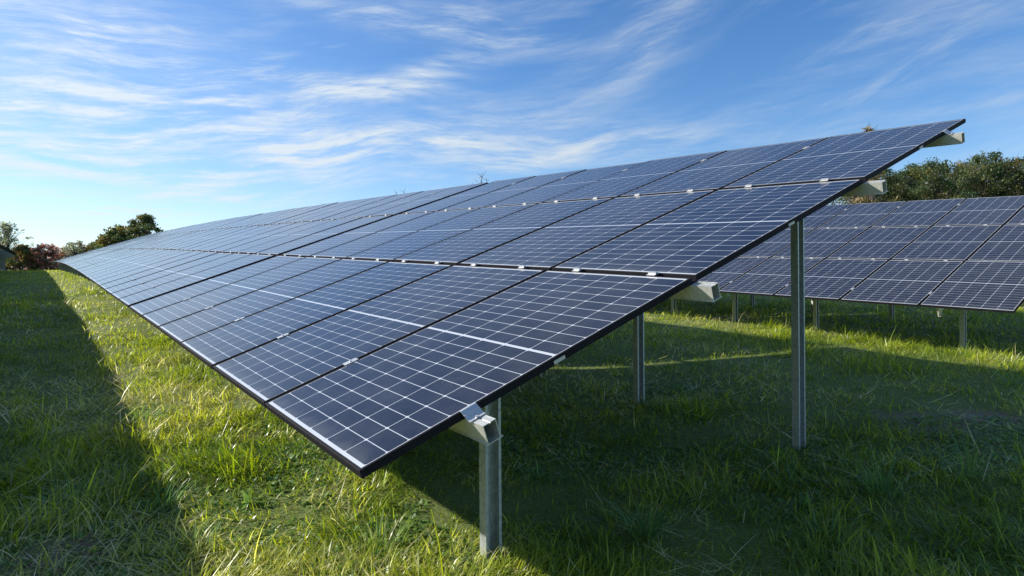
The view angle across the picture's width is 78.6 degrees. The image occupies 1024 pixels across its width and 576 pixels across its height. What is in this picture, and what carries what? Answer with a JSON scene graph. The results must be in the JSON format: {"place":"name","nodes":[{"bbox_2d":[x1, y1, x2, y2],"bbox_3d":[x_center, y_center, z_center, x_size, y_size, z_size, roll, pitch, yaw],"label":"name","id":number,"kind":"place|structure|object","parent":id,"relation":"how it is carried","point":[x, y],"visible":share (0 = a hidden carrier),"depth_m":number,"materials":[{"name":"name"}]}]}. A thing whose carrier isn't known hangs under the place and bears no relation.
{"place":"outdoors","nodes":[
{"label":"outdoors","id":0,"kind":"place"},
{"bbox_2d":[0,269,1023,575],"bbox_3d":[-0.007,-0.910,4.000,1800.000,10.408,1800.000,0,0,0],"label":"ground","id":1,"kind":"structure","parent":0,"point":[692,535],"depth_m":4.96,"materials":[{"name":"green plant"}]},
{"bbox_2d":[0,246,11,255],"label":"solar table","id":2,"kind":"object","parent":1,"relation":"on","point":[4,250],"visible":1,"depth_m":56.06,"materials":[{"name":"grey"}]},
{"bbox_2d":[0,251,16,270],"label":"solar table","id":3,"kind":"object","parent":1,"relation":"on","point":[7,256],"visible":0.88,"depth_m":70.39,"materials":[{"name":"grey"}]},
{"bbox_2d":[0,221,43,270],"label":"pale tree","id":4,"kind":"object","parent":1,"relation":"on","point":[6,239],"visible":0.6,"depth_m":85.80,"materials":[{"name":"green plant"}]},
{"bbox_2d":[2,244,48,270],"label":"brown bush","id":5,"kind":"object","parent":1,"relation":"on","point":[23,252],"visible":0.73,"depth_m":83.44,"materials":[{"name":"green plant"}]},
{"bbox_2d":[11,247,47,269],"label":"red bush","id":6,"kind":"object","parent":1,"relation":"on","point":[13,268],"visible":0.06,"depth_m":87.36,"materials":[{"name":"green plant"}]},
{"bbox_2d":[24,243,66,269],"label":"red bush","id":7,"kind":"object","parent":1,"relation":"on","point":[52,253],"visible":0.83,"depth_m":84.43,"materials":[{"name":"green plant"}]},
{"bbox_2d":[40,247,67,269],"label":"red bush","id":8,"kind":"object","parent":1,"relation":"on","point":[54,257],"visible":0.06,"depth_m":89.49,"materials":[{"name":"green plant"}]},
{"bbox_2d":[54,246,77,269],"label":"grey bush","id":9,"kind":"object","parent":1,"relation":"on","point":[62,256],"visible":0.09,"depth_m":87.59,"materials":[{"name":"green plant"}]},
{"bbox_2d":[26,463,121,519],"bbox_3d":[-2.605,1.232,3.711,0.656,0.391,0.576,0,0,0],"label":"grass tuft","id":10,"kind":"object","parent":1,"relation":"on","point":[87,485],"visible":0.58,"depth_m":3.74,"materials":[{"name":"green plant"}]},
{"bbox_2d":[61,240,87,257],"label":"grey bush","id":11,"kind":"object","parent":1,"relation":"on","point":[72,249],"visible":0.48,"depth_m":85.55,"materials":[{"name":"green plant"}]},
{"bbox_2d":[49,243,114,270],"bbox_3d":[-42.758,-2.960,61.991,4.974,3.378,19.128,0,0,-37],"label":"solar table","id":12,"kind":"object","parent":1,"relation":"on","point":[62,266],"visible":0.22,"depth_m":58.69,"materials":[{"name":"blue"}]},
{"bbox_2d":[52,235,145,274],"bbox_3d":[-31.214,-2.381,46.722,4.974,3.511,19.136,0,0,-37],"label":"solar table","id":13,"kind":"object","parent":1,"relation":"on","point":[68,269],"visible":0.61,"depth_m":45.51,"materials":[{"name":"blue"}]},
{"bbox_2d":[78,224,148,251],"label":"green bush","id":14,"kind":"object","parent":1,"relation":"on","point":[102,241],"visible":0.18,"depth_m":87.37,"materials":[{"name":"green plant"}]},
{"bbox_2d":[89,400,175,425],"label":"grass tuft","id":15,"kind":"object","parent":1,"relation":"on","point":[134,412],"visible":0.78,"depth_m":5.65,"materials":[{"name":"green plant"}]},
{"bbox_2d":[56,221,214,286],"bbox_3d":[-19.666,-1.701,31.449,4.972,3.617,19.153,0,0,-37],"label":"solar table","id":16,"kind":"object","parent":1,"relation":"on","point":[101,251],"visible":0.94,"depth_m":27.98,"materials":[{"name":"blue"}]},
{"bbox_2d":[108,213,165,244],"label":"round tree","id":17,"kind":"object","parent":1,"relation":"on","point":[146,223],"visible":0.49,"depth_m":87.21,"materials":[{"name":"green plant"}]},
{"bbox_2d":[127,473,197,512],"bbox_3d":[-2.068,1.216,3.745,0.492,0.255,0.506,0,0,39],"label":"grass tuft","id":18,"kind":"object","parent":1,"relation":"on","point":[165,498],"visible":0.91,"depth_m":3.77,"materials":[{"name":"green plant"}]},
{"bbox_2d":[140,508,228,553],"bbox_3d":[-1.653,1.247,3.229,0.490,0.217,0.455,0,0,-36],"label":"grass tuft","id":19,"kind":"object","parent":1,"relation":"on","point":[195,533],"visible":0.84,"depth_m":3.27,"materials":[{"name":"green plant"}]},
{"bbox_2d":[228,489,262,506],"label":"dock plant","id":20,"kind":"object","parent":1,"relation":"on","point":[246,496],"visible":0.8,"depth_m":3.75,"materials":[{"name":"green plant"}]},
{"bbox_2d":[68,182,487,366],"bbox_3d":[-8.115,-0.788,16.174,4.973,3.921,19.174,0,0,-37],"label":"solar table","id":21,"kind":"object","parent":1,"relation":"on","point":[138,273],"visible":0.97,"depth_m":11.03,"materials":[{"name":"blue"}]},
{"bbox_2d":[342,500,426,559],"bbox_3d":[-0.630,1.206,3.157,0.457,0.227,0.498,0,0,0],"label":"grass tuft","id":22,"kind":"object","parent":1,"relation":"on","point":[384,535],"visible":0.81,"depth_m":3.19,"materials":[{"name":"green plant"}]},
{"bbox_2d":[129,119,965,557],"bbox_3d":[-0.354,-0.123,5.912,4.971,3.135,6.568,0,0,-37],"label":"solar table","id":23,"kind":"object","parent":1,"relation":"on","point":[367,349],"visible":0.96,"depth_m":3.92,"materials":[{"name":"blue"}]},
{"bbox_2d":[579,485,710,558],"bbox_3d":[0.713,1.196,3.326,0.734,0.302,0.719,0,0,0],"label":"grass tuft","id":24,"kind":"object","parent":1,"relation":"on","point":[642,522],"visible":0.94,"depth_m":3.37,"materials":[{"name":"green plant"}]},
{"bbox_2d":[761,449,830,485],"bbox_3d":[1.848,1.160,4.073,0.423,0.239,0.490,0,0,-34],"label":"grass tuft","id":25,"kind":"object","parent":1,"relation":"on","point":[792,472],"visible":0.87,"depth_m":4.14,"materials":[{"name":"green plant"}]},
{"bbox_2d":[789,489,818,509],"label":"dock plant","id":26,"kind":"object","parent":1,"relation":"on","point":[806,500],"visible":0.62,"depth_m":3.71,"materials":[{"name":"green plant"}]},
{"bbox_2d":[786,494,884,541],"bbox_3d":[1.679,1.212,3.330,0.554,0.243,0.524,0,0,0],"label":"grass tuft","id":27,"kind":"object","parent":1,"relation":"on","point":[818,527],"visible":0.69,"depth_m":3.36,"materials":[{"name":"green plant"}]},
{"bbox_2d":[671,195,1023,349],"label":"solar table","id":28,"kind":"object","parent":1,"relation":"on","point":[962,255],"visible":0.72,"depth_m":10.57,"materials":[{"name":"blue"}]},
{"bbox_2d":[827,195,880,204],"bbox_3d":[33.726,-6.416,62.342,7.123,9.103,7.031,0,0,27],"label":"broadleaf tree","id":29,"kind":"object","parent":1,"relation":"on","point":[850,198],"visible":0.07,"depth_m":61.90,"materials":[{"name":"green plant"}]},
{"bbox_2d":[851,124,884,203],"bbox_3d":[18.757,-4.519,32.909,1.781,8.565,2.136,0,0,13],"label":"thin tree","id":30,"kind":"object","parent":1,"relation":"on","point":[872,198],"visible":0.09,"depth_m":32.84,"materials":[{"name":"green plant"}]},
{"bbox_2d":[840,166,917,203],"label":"broadleaf tree","id":31,"kind":"object","parent":1,"relation":"on","point":[886,196],"visible":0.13,"depth_m":67.15,"materials":[{"name":"green plant"}]},
{"bbox_2d":[834,430,942,499],"bbox_3d":[2.292,1.063,3.852,0.858,0.436,0.721,0,0,0],"label":"grass tuft","id":32,"kind":"object","parent":1,"relation":"on","point":[882,480],"visible":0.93,"depth_m":3.82,"materials":[{"name":"green plant"}]},
{"bbox_2d":[877,164,965,200],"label":"broadleaf tree","id":33,"kind":"object","parent":1,"relation":"on","point":[904,174],"visible":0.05,"depth_m":73.47,"materials":[{"name":"green plant"}]},
{"bbox_2d":[905,161,942,198],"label":"broadleaf tree","id":34,"kind":"object","parent":1,"relation":"on","point":[921,168],"visible":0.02,"depth_m":85.57,"materials":[{"name":"green plant"}]},
{"bbox_2d":[888,157,979,200],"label":"broadleaf tree","id":35,"kind":"object","parent":1,"relation":"on","point":[940,181],"visible":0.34,"depth_m":65.18,"materials":[{"name":"green plant"}]},
{"bbox_2d":[932,165,987,196],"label":"broadleaf tree","id":36,"kind":"object","parent":1,"relation":"on","point":[957,167],"visible":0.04,"depth_m":71.74,"materials":[{"name":"green plant"}]},
{"bbox_2d":[946,341,977,357],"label":"grass tuft","id":37,"kind":"object","parent":1,"relation":"on","point":[963,351],"visible":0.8,"depth_m":8.08,"materials":[{"name":"green plant"}]},
{"bbox_2d":[950,160,991,195],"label":"broadleaf tree","id":38,"kind":"object","parent":1,"relation":"on","point":[962,163],"visible":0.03,"depth_m":88.10,"materials":[{"name":"green plant"}]},
{"bbox_2d":[928,427,1023,485],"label":"grass tuft","id":39,"kind":"object","parent":1,"relation":"on","point":[971,467],"visible":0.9,"depth_m":4.00,"materials":[{"name":"green plant"}]},
{"bbox_2d":[944,148,1023,197],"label":"broadleaf tree","id":40,"kind":"object","parent":1,"relation":"on","point":[985,173],"visible":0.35,"depth_m":66.67,"materials":[{"name":"green plant"}]},
{"bbox_2d":[981,359,1023,385],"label":"grass tuft","id":41,"kind":"object","parent":1,"relation":"on","point":[1013,380],"visible":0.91,"depth_m":6.72,"materials":[{"name":"green plant"}]},
{"bbox_2d":[982,154,1023,196],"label":"broadleaf tree","id":42,"kind":"object","parent":1,"relation":"on","point":[1017,163],"visible":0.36,"depth_m":65.86,"materials":[{"name":"green plant"}]},
{"bbox_2d":[989,157,1023,196],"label":"broadleaf tree","id":43,"kind":"object","parent":1,"relation":"on","point":[1005,172],"visible":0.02,"depth_m":73.60,"materials":[{"name":"green plant"}]},
{"bbox_2d":[0,0,1023,268],"label":"sky","id":44,"kind":"structure","parent":0,"point":[180,113],"materials":[{"name":"blue"}]}
]}

